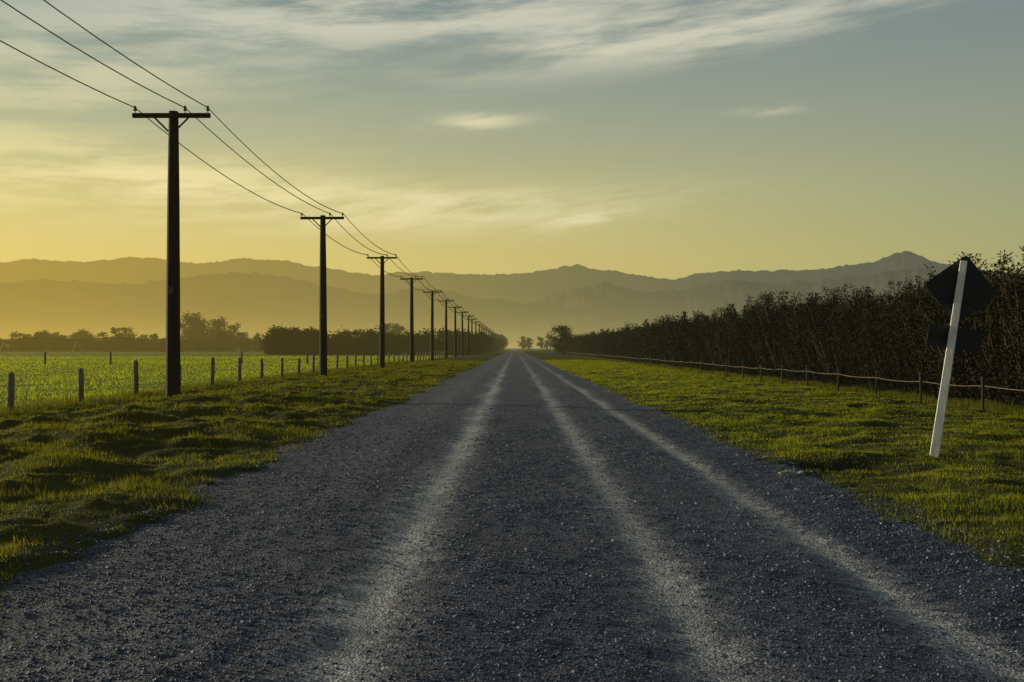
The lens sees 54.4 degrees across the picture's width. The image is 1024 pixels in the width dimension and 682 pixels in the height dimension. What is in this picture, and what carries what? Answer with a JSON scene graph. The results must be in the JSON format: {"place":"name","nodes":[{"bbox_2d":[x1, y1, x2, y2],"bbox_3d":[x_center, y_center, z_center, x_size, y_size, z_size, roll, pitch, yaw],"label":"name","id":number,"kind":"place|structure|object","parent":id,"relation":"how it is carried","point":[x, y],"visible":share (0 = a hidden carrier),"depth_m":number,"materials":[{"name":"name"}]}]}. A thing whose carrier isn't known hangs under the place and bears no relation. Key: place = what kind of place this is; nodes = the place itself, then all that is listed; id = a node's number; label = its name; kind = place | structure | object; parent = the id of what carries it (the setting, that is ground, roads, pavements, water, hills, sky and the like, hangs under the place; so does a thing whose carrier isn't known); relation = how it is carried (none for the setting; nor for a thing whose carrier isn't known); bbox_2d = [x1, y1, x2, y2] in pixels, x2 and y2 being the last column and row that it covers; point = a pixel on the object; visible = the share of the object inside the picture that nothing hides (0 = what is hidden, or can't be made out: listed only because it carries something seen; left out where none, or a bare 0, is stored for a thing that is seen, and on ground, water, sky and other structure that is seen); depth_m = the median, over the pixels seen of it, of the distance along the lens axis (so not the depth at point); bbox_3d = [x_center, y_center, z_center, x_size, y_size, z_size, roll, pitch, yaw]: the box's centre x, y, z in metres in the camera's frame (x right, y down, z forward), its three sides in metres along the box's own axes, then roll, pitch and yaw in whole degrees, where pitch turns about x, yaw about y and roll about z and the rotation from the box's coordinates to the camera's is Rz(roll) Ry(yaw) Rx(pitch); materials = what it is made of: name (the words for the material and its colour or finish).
{"place":"outdoors","nodes":[
{"label":"outdoors","id":0,"kind":"place"},
{"bbox_2d":[0,293,931,347],"bbox_3d":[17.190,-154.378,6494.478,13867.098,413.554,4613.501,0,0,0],"label":"foothills","id":1,"kind":"structure","parent":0,"point":[253,319],"depth_m":7281.91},
{"bbox_2d":[0,268,1012,325],"bbox_3d":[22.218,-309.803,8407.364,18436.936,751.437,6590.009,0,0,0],"label":"mountain range","id":2,"kind":"structure","parent":0,"point":[75,295],"depth_m":9379.14,"materials":[{"name":"grey stone"}]},
{"bbox_2d":[0,251,1021,303],"bbox_3d":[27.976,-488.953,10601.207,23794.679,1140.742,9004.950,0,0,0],"label":"mountain range","id":3,"kind":"structure","parent":0,"point":[522,288],"depth_m":11813.88,"materials":[{"name":"grey stone"}]},
{"bbox_2d":[0,349,1023,681],"bbox_3d":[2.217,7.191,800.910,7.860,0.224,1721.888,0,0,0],"label":"gravel road","id":4,"kind":"structure","parent":0,"point":[522,377],"depth_m":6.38,"materials":[{"name":"grey gravel"}]},
{"bbox_2d":[0,348,1023,629],"bbox_3d":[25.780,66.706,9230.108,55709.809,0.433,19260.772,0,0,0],"label":"ground","id":5,"kind":"structure","parent":0,"point":[849,461],"depth_m":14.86,"materials":[{"name":"green plant"}]},
{"bbox_2d":[0,338,149,352],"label":"irrigation boom","id":6,"kind":"object","parent":5,"relation":"on","point":[70,339],"visible":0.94,"depth_m":300.31,"materials":[{"name":"metal"}]},
{"bbox_2d":[132,105,210,396],"bbox_3d":[-10.018,-2.357,29.423,2.280,9.130,0.475,0,0,0],"label":"utility pole","id":7,"kind":"object","parent":5,"relation":"on","point":[173,304],"visible":0.98,"depth_m":29.29,"materials":[{"name":"wood"}]},
{"bbox_2d":[43,352,376,363],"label":"post and wire fence","id":8,"kind":"object","parent":5,"relation":"on","point":[111,355],"visible":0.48,"depth_m":94.06,"materials":[{"name":"brown wood"}]},
{"bbox_2d":[0,350,447,411],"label":"post and wire fence","id":9,"kind":"object","parent":5,"relation":"on","point":[11,387],"visible":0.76,"depth_m":38.76,"materials":[{"name":"brown wood"}]},
{"bbox_2d":[0,355,448,409],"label":"field grass","id":10,"kind":"structure","parent":5,"relation":"on","point":[183,365],"depth_m":73.71,"materials":[{"name":"green plant"}]},
{"bbox_2d":[300,212,343,375],"bbox_3d":[-9.970,-2.194,52.522,2.280,9.130,0.475,0,0,-1],"label":"utility pole","id":11,"kind":"object","parent":5,"relation":"on","point":[323,326],"visible":0.93,"depth_m":52.39,"materials":[{"name":"wood"}]},
{"bbox_2d":[367,254,396,367],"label":"utility pole","id":12,"kind":"object","parent":5,"relation":"on","point":[382,330],"visible":0.98,"depth_m":75.49,"materials":[{"name":"wood"}]},
{"bbox_2d":[400,277,422,361],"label":"utility pole","id":13,"kind":"object","parent":5,"relation":"on","point":[411,279],"visible":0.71,"depth_m":98.58,"materials":[{"name":"wood"}]},
{"bbox_2d":[423,290,441,359],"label":"utility pole","id":14,"kind":"object","parent":5,"relation":"on","point":[432,327],"visible":0.92,"depth_m":121.69,"materials":[{"name":"wood"}]},
{"bbox_2d":[438,299,453,357],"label":"utility pole","id":15,"kind":"object","parent":5,"relation":"on","point":[445,303],"visible":0.77,"depth_m":144.77,"materials":[{"name":"wood"}]},
{"bbox_2d":[448,306,461,356],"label":"utility pole","id":16,"kind":"object","parent":5,"relation":"on","point":[455,341],"visible":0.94,"depth_m":167.90,"materials":[{"name":"wood"}]},
{"bbox_2d":[456,311,467,355],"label":"utility pole","id":17,"kind":"object","parent":5,"relation":"on","point":[462,346],"visible":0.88,"depth_m":191.03,"materials":[{"name":"wood"}]},
{"bbox_2d":[0,0,495,333],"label":"power line wires","id":18,"kind":"object","parent":17,"relation":"attached to","point":[217,137],"visible":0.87,"depth_m":31.11,"materials":[{"name":"metal"}]},
{"bbox_2d":[463,315,473,354],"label":"utility pole","id":19,"kind":"object","parent":5,"relation":"on","point":[468,316],"visible":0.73,"depth_m":214.06,"materials":[{"name":"wood"}]},
{"bbox_2d":[467,318,476,335],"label":"utility pole","id":20,"kind":"object","parent":5,"relation":"on","point":[472,324],"visible":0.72,"depth_m":237.22,"materials":[{"name":"wood"}]},
{"bbox_2d":[0,355,1023,417],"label":"tall grass","id":21,"kind":"structure","parent":5,"relation":"on","point":[100,400],"depth_m":31.15,"materials":[{"name":"green plant"}]},
{"bbox_2d":[545,325,577,354],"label":"round tree","id":22,"kind":"object","parent":5,"relation":"on","point":[563,341],"visible":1,"depth_m":199.23,"materials":[{"name":"green plant"}]},
{"bbox_2d":[727,314,743,373],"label":"olive tree","id":23,"kind":"object","parent":5,"relation":"on","point":[731,352],"visible":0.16,"depth_m":58.39,"materials":[{"name":"green plant"}]},
{"bbox_2d":[724,300,755,373],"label":"olive tree","id":24,"kind":"object","parent":5,"relation":"on","point":[730,346],"visible":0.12,"depth_m":57.55,"materials":[{"name":"green plant"}]},
{"bbox_2d":[728,305,756,374],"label":"olive tree","id":25,"kind":"object","parent":5,"relation":"on","point":[740,348],"visible":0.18,"depth_m":55.76,"materials":[{"name":"green plant"}]},
{"bbox_2d":[733,294,784,376],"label":"olive tree","id":26,"kind":"object","parent":5,"relation":"on","point":[741,331],"visible":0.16,"depth_m":54.20,"materials":[{"name":"green plant"}]},
{"bbox_2d":[742,292,778,376],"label":"olive tree","id":27,"kind":"object","parent":5,"relation":"on","point":[748,319],"visible":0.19,"depth_m":52.11,"materials":[{"name":"green plant"}]},
{"bbox_2d":[749,288,799,377],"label":"olive tree","id":28,"kind":"object","parent":5,"relation":"on","point":[765,330],"visible":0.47,"depth_m":50.07,"materials":[{"name":"green plant"}]},
{"bbox_2d":[544,359,1023,566],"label":"verge grass","id":29,"kind":"structure","parent":5,"relation":"on","point":[628,372],"depth_m":19.31,"materials":[{"name":"green plant"}]},
{"bbox_2d":[769,305,800,379],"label":"olive tree","id":30,"kind":"object","parent":5,"relation":"on","point":[781,363],"visible":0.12,"depth_m":48.77,"materials":[{"name":"green plant"}]},
{"bbox_2d":[766,305,808,380],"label":"olive tree","id":31,"kind":"object","parent":5,"relation":"on","point":[791,367],"visible":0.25,"depth_m":46.34,"materials":[{"name":"green plant"}]},
{"bbox_2d":[778,470,797,474],"bbox_3d":[3.231,1.562,11.672,0.236,0.108,0.198,0,0,0],"label":"rock","id":32,"kind":"object","parent":5,"relation":"on","point":[790,472],"visible":0.64,"depth_m":11.61,"materials":[{"name":"grey stone"}]},
{"bbox_2d":[776,307,807,379],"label":"olive tree","id":33,"kind":"object","parent":5,"relation":"on","point":[786,353],"visible":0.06,"depth_m":47.69,"materials":[{"name":"green plant"}]},
{"bbox_2d":[568,351,1023,410],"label":"post and wire fence","id":34,"kind":"object","parent":5,"relation":"on","point":[920,381],"visible":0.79,"depth_m":36.71,"materials":[{"name":"brown wood"}]},
{"bbox_2d":[778,292,828,381],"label":"olive tree","id":35,"kind":"object","parent":5,"relation":"on","point":[794,300],"visible":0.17,"depth_m":44.97,"materials":[{"name":"green plant"}]},
{"bbox_2d":[786,298,830,381],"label":"olive tree","id":36,"kind":"object","parent":5,"relation":"on","point":[798,336],"visible":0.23,"depth_m":43.29,"materials":[{"name":"green plant"}]},
{"bbox_2d":[792,295,832,383],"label":"olive tree","id":37,"kind":"object","parent":5,"relation":"on","point":[813,367],"visible":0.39,"depth_m":42.49,"materials":[{"name":"green plant"}]},
{"bbox_2d":[798,286,854,386],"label":"olive tree","id":38,"kind":"object","parent":5,"relation":"on","point":[830,366],"visible":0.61,"depth_m":40.03,"materials":[{"name":"green plant"}]},
{"bbox_2d":[805,299,856,384],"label":"olive tree","id":39,"kind":"object","parent":5,"relation":"on","point":[827,343],"visible":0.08,"depth_m":41.42,"materials":[{"name":"green plant"}]},
{"bbox_2d":[823,284,888,387],"bbox_3d":[13.752,-0.173,39.142,2.994,4.098,2.923,0,0,17],"label":"olive tree","id":40,"kind":"object","parent":5,"relation":"on","point":[839,326],"visible":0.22,"depth_m":38.85,"materials":[{"name":"green plant"}]},
{"bbox_2d":[829,292,893,387],"bbox_3d":[13.557,-0.028,37.760,2.734,3.766,2.648,1,-3,-19],"label":"olive tree","id":41,"kind":"object","parent":5,"relation":"on","point":[871,305],"visible":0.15,"depth_m":37.89,"materials":[{"name":"green plant"}]},
{"bbox_2d":[841,296,903,389],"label":"olive tree","id":42,"kind":"object","parent":5,"relation":"on","point":[872,385],"visible":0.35,"depth_m":36.77,"materials":[{"name":"green plant"}]},
{"bbox_2d":[850,293,910,391],"bbox_3d":[13.404,0.046,35.491,2.351,3.589,2.331,0,0,-18],"label":"olive tree","id":43,"kind":"object","parent":5,"relation":"on","point":[884,374],"visible":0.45,"depth_m":35.37,"materials":[{"name":"green plant"}]},
{"bbox_2d":[869,286,929,392],"bbox_3d":[13.589,-0.043,33.940,2.383,3.750,2.727,-1,-1,-23],"label":"olive tree","id":44,"kind":"object","parent":5,"relation":"on","point":[886,337],"visible":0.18,"depth_m":34.09,"materials":[{"name":"green plant"}]},
{"bbox_2d":[875,275,940,395],"bbox_3d":[13.424,-0.172,32.641,2.610,3.995,2.544,0,0,-34],"label":"olive tree","id":45,"kind":"object","parent":5,"relation":"on","point":[895,327],"visible":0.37,"depth_m":32.64,"materials":[{"name":"green plant"}]},
{"bbox_2d":[891,273,959,395],"bbox_3d":[13.592,-0.198,31.593,2.628,4.036,2.714,2,-3,-44],"label":"olive tree","id":46,"kind":"object","parent":5,"relation":"on","point":[910,331],"visible":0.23,"depth_m":31.67,"materials":[{"name":"green plant"}]},
{"bbox_2d":[908,290,982,398],"bbox_3d":[13.596,-0.226,30.666,2.794,4.079,2.706,2,0,-38],"label":"olive tree","id":47,"kind":"object","parent":5,"relation":"on","point":[934,360],"visible":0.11,"depth_m":30.69,"materials":[{"name":"green plant"}]},
{"bbox_2d":[908,252,1001,400],"bbox_3d":[13.373,-0.414,29.329,3.624,4.448,3.167,2,-1,11],"label":"olive tree","id":48,"kind":"object","parent":5,"relation":"on","point":[955,365],"visible":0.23,"depth_m":29.10,"materials":[{"name":"green plant"}]},
{"bbox_2d":[925,256,996,457],"bbox_3d":[5.788,0.457,13.149,0.954,3.194,0.137,8,1,0],"label":"traffic sign","id":49,"kind":"object","parent":5,"relation":"on","point":[962,288],"visible":0.88,"depth_m":13.19,"materials":[{"name":"black metal"}]},
{"bbox_2d":[936,250,1022,402],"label":"olive tree","id":50,"kind":"object","parent":5,"relation":"on","point":[971,365],"visible":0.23,"depth_m":28.11,"materials":[{"name":"green plant"}]},
{"bbox_2d":[963,262,1023,404],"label":"olive tree","id":51,"kind":"object","parent":5,"relation":"on","point":[1005,394],"visible":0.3,"depth_m":26.99,"materials":[{"name":"green plant"}]},
{"bbox_2d":[976,246,1023,407],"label":"olive tree","id":52,"kind":"object","parent":5,"relation":"on","point":[1011,291],"visible":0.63,"depth_m":25.51,"materials":[{"name":"green plant"}]},
{"bbox_2d":[986,282,1023,409],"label":"olive tree","id":53,"kind":"object","parent":5,"relation":"on","point":[1020,322],"visible":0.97,"depth_m":24.65,"materials":[{"name":"green plant"}]},
{"bbox_2d":[1011,292,1023,354],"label":"olive tree","id":54,"kind":"object","parent":5,"relation":"on","point":[1022,315],"visible":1,"depth_m":23.22,"materials":[{"name":"green plant"}]},
{"bbox_2d":[0,0,1023,279],"label":"sky","id":55,"kind":"structure","parent":0,"point":[669,139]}
]}

